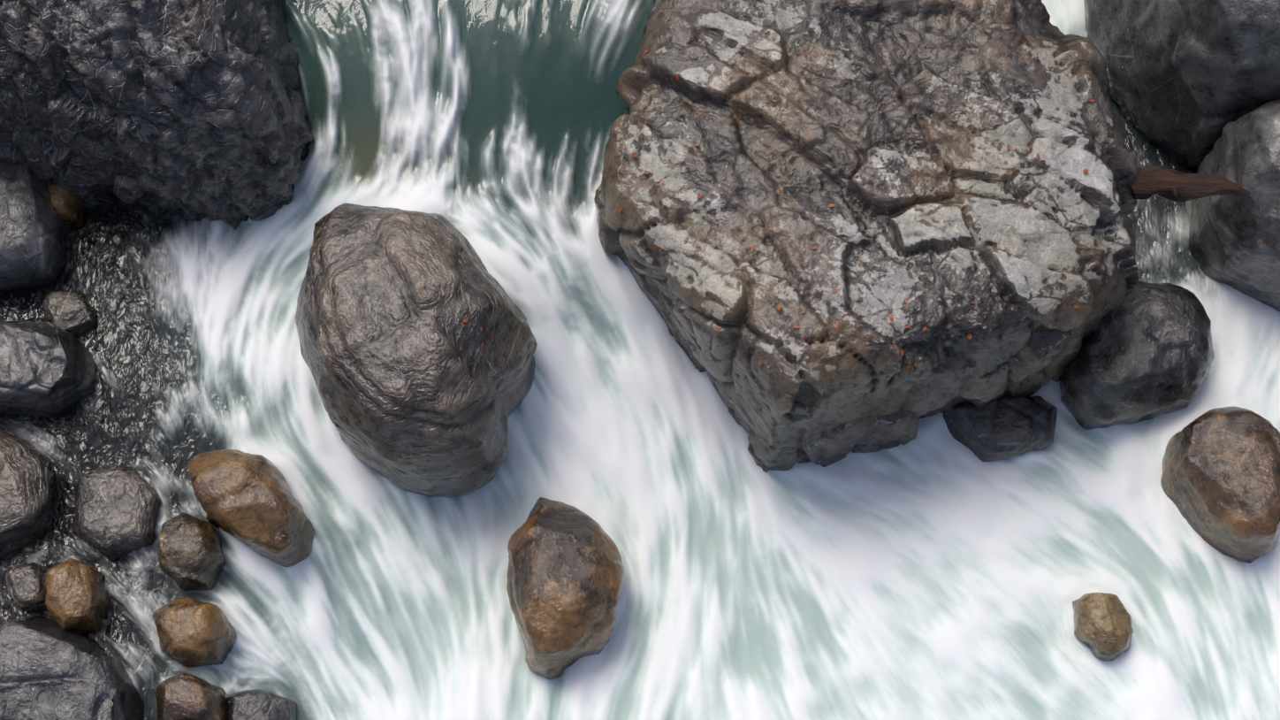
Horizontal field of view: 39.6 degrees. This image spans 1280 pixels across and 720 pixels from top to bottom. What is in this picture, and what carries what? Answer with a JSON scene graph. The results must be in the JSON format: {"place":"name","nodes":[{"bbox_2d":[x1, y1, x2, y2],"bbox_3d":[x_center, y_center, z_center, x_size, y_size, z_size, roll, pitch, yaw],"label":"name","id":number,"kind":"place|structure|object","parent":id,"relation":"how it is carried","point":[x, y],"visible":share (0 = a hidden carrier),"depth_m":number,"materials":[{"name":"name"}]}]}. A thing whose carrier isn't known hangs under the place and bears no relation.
{"place":"outdoors","nodes":[
{"label":"outdoors","id":0,"kind":"place"},
{"bbox_2d":[0,0,1279,719],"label":"water","id":1,"kind":"structure","parent":0,"point":[933,570],"depth_m":8.76,"materials":[{"name":"liquid"}]},
{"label":"riverbed ground","id":2,"kind":"structure","parent":0,"visible":0},
{"bbox_2d":[5,562,46,613],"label":"rock","id":3,"kind":"object","parent":2,"relation":"on","point":[26,587],"visible":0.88,"depth_m":8.36,"materials":[{"name":"grey stone"}]},
{"bbox_2d":[0,429,59,564],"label":"rock","id":4,"kind":"object","parent":2,"relation":"on","point":[29,481],"visible":0.71,"depth_m":8.47,"materials":[{"name":"grey stone"}]},
{"bbox_2d":[0,160,69,294],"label":"rock","id":5,"kind":"object","parent":2,"relation":"on","point":[34,228],"visible":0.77,"depth_m":8.70,"materials":[{"name":"grey stone"}]},
{"bbox_2d":[0,320,97,418],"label":"rock","id":6,"kind":"object","parent":2,"relation":"on","point":[47,369],"visible":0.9,"depth_m":8.54,"materials":[{"name":"grey stone"}]},
{"bbox_2d":[45,177,85,227],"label":"rock","id":7,"kind":"object","parent":2,"relation":"on","point":[69,205],"visible":0.35,"depth_m":8.89,"materials":[{"name":"brown stone"}]},
{"bbox_2d":[43,289,96,336],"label":"rock","id":8,"kind":"object","parent":2,"relation":"on","point":[72,311],"visible":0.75,"depth_m":8.78,"materials":[{"name":"grey stone"}]},
{"bbox_2d":[0,615,144,719],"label":"rock","id":9,"kind":"object","parent":2,"relation":"on","point":[50,668],"visible":0.9,"depth_m":8.15,"materials":[{"name":"grey stone"}]},
{"bbox_2d":[45,557,109,633],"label":"rock","id":10,"kind":"object","parent":2,"relation":"on","point":[77,598],"visible":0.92,"depth_m":8.30,"materials":[{"name":"brown stone"}]},
{"bbox_2d":[73,465,160,561],"bbox_3d":[-2.509,0.818,8.799,0.454,0.745,0.467,1,70,0],"label":"rock","id":11,"kind":"object","parent":2,"relation":"on","point":[116,512],"visible":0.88,"depth_m":8.46,"materials":[{"name":"grey stone"}]},
{"bbox_2d":[0,0,314,229],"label":"boulder","id":12,"kind":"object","parent":2,"relation":"on","point":[186,110],"depth_m":8.26,"materials":[{"name":"stone"}]},
{"bbox_2d":[154,672,226,719],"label":"rock","id":13,"kind":"object","parent":2,"relation":"on","point":[185,696],"visible":1,"depth_m":8.25,"materials":[{"name":"brown stone"}]},
{"bbox_2d":[158,511,225,591],"bbox_3d":[-2.159,1.007,8.758,0.335,0.796,0.376,1,70,0],"label":"rock","id":14,"kind":"object","parent":2,"relation":"on","point":[191,556],"visible":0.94,"depth_m":8.41,"materials":[{"name":"stone"}]},
{"bbox_2d":[152,596,236,667],"bbox_3d":[-2.130,1.372,8.664,0.404,0.845,0.323,1,70,0],"label":"rock","id":15,"kind":"object","parent":2,"relation":"on","point":[192,632],"visible":0.92,"depth_m":8.31,"materials":[{"name":"brown stone"}]},
{"bbox_2d":[186,449,313,567],"bbox_3d":[-1.888,0.773,8.773,0.429,0.960,0.686,-31,73,-11],"label":"rock","id":16,"kind":"object","parent":2,"relation":"on","point":[250,500],"visible":0.88,"depth_m":8.37,"materials":[{"name":"brown stone"}]},
{"bbox_2d":[225,688,297,719],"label":"rock","id":17,"kind":"object","parent":2,"relation":"on","point":[257,704],"visible":0.94,"depth_m":8.40,"materials":[{"name":"grey stone"}]},
{"bbox_2d":[295,203,537,497],"bbox_3d":[-1.102,-0.056,8.749,1.047,1.460,1.458,-26,72,-9],"label":"boulder","id":18,"kind":"object","parent":2,"relation":"on","point":[415,399],"visible":1,"depth_m":8.15,"materials":[{"name":"grey stone"}]},
{"bbox_2d":[506,496,624,679],"bbox_3d":[-0.359,1.166,8.821,0.570,1.078,0.876,1,70,0],"label":"rock","id":19,"kind":"object","parent":2,"relation":"on","point":[566,575],"visible":0.98,"depth_m":8.37,"materials":[{"name":"brown stone"}]},
{"bbox_2d":[594,0,1139,472],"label":"boulder","id":20,"kind":"object","parent":2,"relation":"on","point":[914,118],"visible":0.88,"depth_m":8.23,"materials":[{"name":"grey stone"}]},
{"bbox_2d":[421,0,1267,380],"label":"fallen leaves","id":21,"kind":"object","parent":20,"relation":"on","point":[970,336],"visible":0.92,"depth_m":8.07,"materials":[{"name":"orange plant"}]},
{"bbox_2d":[1130,165,1250,201],"bbox_3d":[2.600,-0.834,8.454,0.560,0.152,0.172,1,70,0],"label":"driftwood stick","id":22,"kind":"object","parent":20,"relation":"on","point":[1171,184],"visible":0.98,"depth_m":8.40,"materials":[{"name":"brown wood"}]},
{"bbox_2d":[943,395,1057,461],"bbox_3d":[1.820,0.423,9.237,0.602,0.816,0.366,1,70,0],"label":"rock","id":23,"kind":"object","parent":2,"relation":"on","point":[1004,427],"visible":0.71,"depth_m":8.88,"materials":[{"name":"grey stone"}]},
{"bbox_2d":[1072,592,1133,661],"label":"rock","id":24,"kind":"object","parent":2,"relation":"on","point":[1103,629],"visible":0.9,"depth_m":8.55,"materials":[{"name":"brown stone"}]},
{"bbox_2d":[1059,280,1214,429],"bbox_3d":[2.516,0.053,9.234,0.771,1.036,0.788,1,70,0],"label":"rock","id":25,"kind":"object","parent":2,"relation":"on","point":[1146,352],"visible":0.81,"depth_m":8.78,"materials":[{"name":"grey stone"}]},
{"bbox_2d":[1083,0,1279,167],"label":"rock","id":26,"kind":"object","parent":2,"relation":"on","point":[1189,80],"visible":0.56,"depth_m":8.88,"materials":[{"name":"grey stone"}]},
{"bbox_2d":[1160,405,1279,563],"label":"rock","id":27,"kind":"object","parent":2,"relation":"on","point":[1220,481],"visible":0.88,"depth_m":8.63,"materials":[{"name":"brown stone"}]},
{"bbox_2d":[1188,99,1279,312],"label":"rock","id":28,"kind":"object","parent":2,"relation":"on","point":[1227,232],"visible":0.79,"depth_m":8.75,"materials":[{"name":"grey stone"}]}
]}

